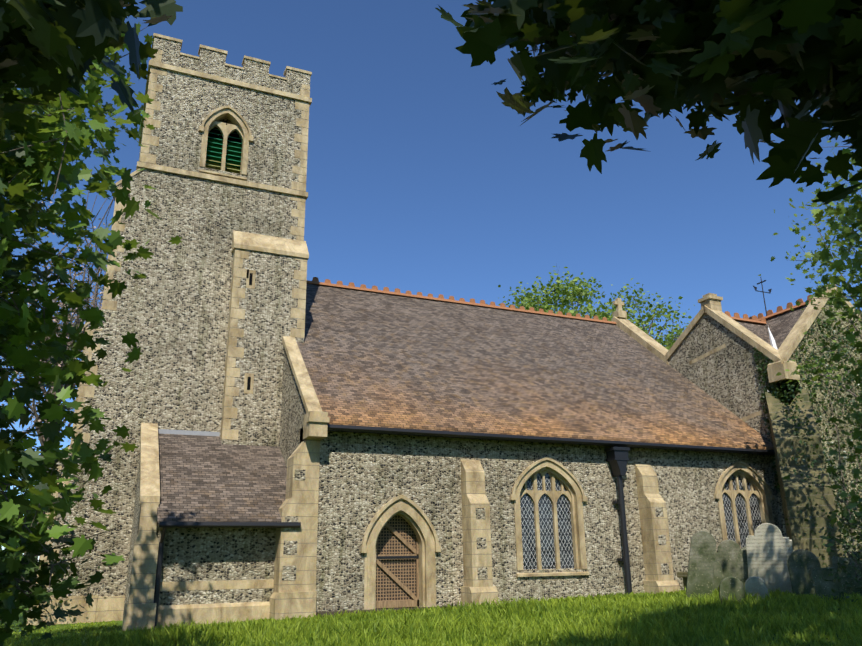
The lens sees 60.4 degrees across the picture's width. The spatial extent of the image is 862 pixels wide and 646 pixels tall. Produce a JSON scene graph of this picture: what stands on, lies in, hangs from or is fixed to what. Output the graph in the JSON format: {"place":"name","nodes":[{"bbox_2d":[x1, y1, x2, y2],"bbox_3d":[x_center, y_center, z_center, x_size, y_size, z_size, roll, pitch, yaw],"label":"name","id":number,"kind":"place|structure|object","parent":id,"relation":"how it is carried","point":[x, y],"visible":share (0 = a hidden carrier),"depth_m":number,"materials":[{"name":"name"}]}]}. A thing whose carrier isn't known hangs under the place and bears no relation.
{"place":"outdoors","nodes":[
{"label":"outdoors","id":0,"kind":"place"},
{"bbox_2d":[0,570,861,645],"bbox_3d":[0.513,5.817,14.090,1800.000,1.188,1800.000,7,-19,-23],"label":"ground","id":1,"kind":"structure","parent":0,"point":[119,624],"depth_m":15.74,"materials":[{"name":"green plant"}]},
{"bbox_2d":[0,477,99,631],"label":"shrub","id":2,"kind":"object","parent":1,"relation":"on","point":[60,601],"visible":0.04,"depth_m":17.66,"materials":[{"name":"green plant"}]},
{"bbox_2d":[0,172,113,593],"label":"bare tree","id":3,"kind":"object","parent":1,"relation":"on","point":[77,320],"visible":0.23,"depth_m":32.77,"materials":[{"name":"brown plant"}]},
{"bbox_2d":[0,22,181,645],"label":"tree","id":4,"kind":"object","parent":1,"relation":"on","point":[33,151],"visible":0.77,"depth_m":8.43,"materials":[{"name":"green plant"}]},
{"bbox_2d":[26,33,311,624],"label":"tower","id":5,"kind":"structure","parent":1,"relation":"on","point":[209,311],"depth_m":21.57,"materials":[{"name":"grey stone"}]},
{"bbox_2d":[122,423,300,630],"bbox_3d":[-5.364,5.078,18.169,3.760,5.740,3.750,7,-19,-23],"label":"annex","id":6,"kind":"object","parent":1,"relation":"on","point":[207,521],"visible":0.79,"depth_m":17.01,"materials":[{"name":"stone"}]},
{"bbox_2d":[0,0,861,204],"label":"sycamore","id":7,"kind":"object","parent":1,"relation":"on","point":[657,57],"visible":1,"depth_m":3.39,"materials":[{"name":"green plant"}]},
{"bbox_2d":[487,290,555,311],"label":"tree","id":8,"kind":"object","parent":1,"relation":"on","point":[523,305],"visible":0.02,"depth_m":54.75,"materials":[{"name":"green plant"}]},
{"bbox_2d":[269,277,782,619],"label":"nave","id":9,"kind":"structure","parent":1,"relation":"on","point":[440,451],"depth_m":20.68,"materials":[{"name":"tile"}]},
{"bbox_2d":[498,265,650,336],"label":"tree","id":10,"kind":"object","parent":1,"relation":"on","point":[579,291],"visible":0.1,"depth_m":46.69,"materials":[{"name":"green plant"}]},
{"bbox_2d":[581,278,694,349],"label":"tree","id":11,"kind":"object","parent":1,"relation":"on","point":[668,342],"visible":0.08,"depth_m":51.19,"materials":[{"name":"green plant"}]},
{"bbox_2d":[677,572,687,590],"bbox_3d":[7.356,7.076,19.745,1.500,0.850,0.640,10,-20,-31],"label":"ledger tomb","id":12,"kind":"object","parent":1,"relation":"on","point":[682,574],"visible":0.17,"depth_m":19.61,"materials":[{"name":"beige stone"}]},
{"bbox_2d":[686,531,715,598],"bbox_3d":[6.258,5.904,17.267,0.876,2.022,0.453,-4,-18,11],"label":"gravestone","id":13,"kind":"object","parent":1,"relation":"on","point":[701,565],"visible":0.71,"depth_m":17.25,"materials":[{"name":"stone"}]},
{"bbox_2d":[712,562,723,592],"bbox_3d":[7.187,6.694,18.753,0.636,1.244,0.224,-8,-19,20],"label":"gravestone","id":14,"kind":"object","parent":1,"relation":"on","point":[718,576],"visible":0.17,"depth_m":18.73,"materials":[{"name":"stone"}]},
{"bbox_2d":[715,540,747,586],"bbox_3d":[7.681,6.391,18.696,1.036,1.775,0.372,-7,-18,18],"label":"gravestone","id":15,"kind":"object","parent":1,"relation":"on","point":[731,557],"visible":0.44,"depth_m":18.72,"materials":[{"name":"stone"}]},
{"bbox_2d":[719,576,744,603],"bbox_3d":[6.332,5.891,15.614,0.577,1.042,0.240,-4,-18,10],"label":"gravestone","id":16,"kind":"object","parent":1,"relation":"on","point":[731,586],"visible":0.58,"depth_m":15.61,"materials":[{"name":"stone"}]},
{"bbox_2d":[745,576,769,598],"bbox_3d":[7.300,6.139,16.445,0.554,0.974,0.247,-8,-19,22],"label":"gravestone","id":17,"kind":"object","parent":1,"relation":"on","point":[754,585],"visible":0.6,"depth_m":16.46,"materials":[{"name":"stone"}]},
{"bbox_2d":[662,277,861,567],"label":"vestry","id":18,"kind":"structure","parent":1,"relation":"on","point":[711,352],"depth_m":24.74,"materials":[{"name":"stone"}]},
{"bbox_2d":[753,320,861,566],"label":"wall","id":19,"kind":"structure","parent":18,"relation":"attached to","point":[774,388],"depth_m":24.14,"materials":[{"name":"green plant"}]},
{"bbox_2d":[746,523,792,592],"bbox_3d":[8.349,6.030,18.236,1.155,2.128,0.501,-8,-19,22],"label":"gravestone","id":20,"kind":"object","parent":1,"relation":"on","point":[769,547],"visible":0.71,"depth_m":18.22,"materials":[{"name":"stone"}]},
{"bbox_2d":[787,549,820,595],"bbox_3d":[8.849,6.082,17.410,0.756,1.468,0.225,-6,-18,15],"label":"gravestone","id":21,"kind":"object","parent":1,"relation":"on","point":[800,575],"visible":0.69,"depth_m":17.44,"materials":[{"name":"stone"}]},
{"bbox_2d":[758,128,861,560],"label":"tree","id":22,"kind":"object","parent":1,"relation":"on","point":[850,235],"visible":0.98,"depth_m":13.58,"materials":[{"name":"green plant"}]},
{"bbox_2d":[793,482,861,609],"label":"shrub","id":23,"kind":"object","parent":1,"relation":"on","point":[857,576],"visible":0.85,"depth_m":14.26,"materials":[{"name":"green plant"}]},
{"bbox_2d":[811,567,843,599],"bbox_3d":[8.484,5.783,15.743,0.608,1.139,0.195,-7,-18,17],"label":"gravestone","id":24,"kind":"object","parent":1,"relation":"on","point":[823,587],"visible":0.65,"depth_m":15.77,"materials":[{"name":"stone"}]},
{"bbox_2d":[831,557,861,595],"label":"gravestone","id":25,"kind":"object","parent":1,"relation":"on","point":[842,574],"visible":0.29,"depth_m":16.78,"materials":[{"name":"stone"}]},
{"bbox_2d":[0,0,861,559],"label":"sky","id":26,"kind":"structure","parent":0,"point":[420,178],"materials":[{"name":"blue"}]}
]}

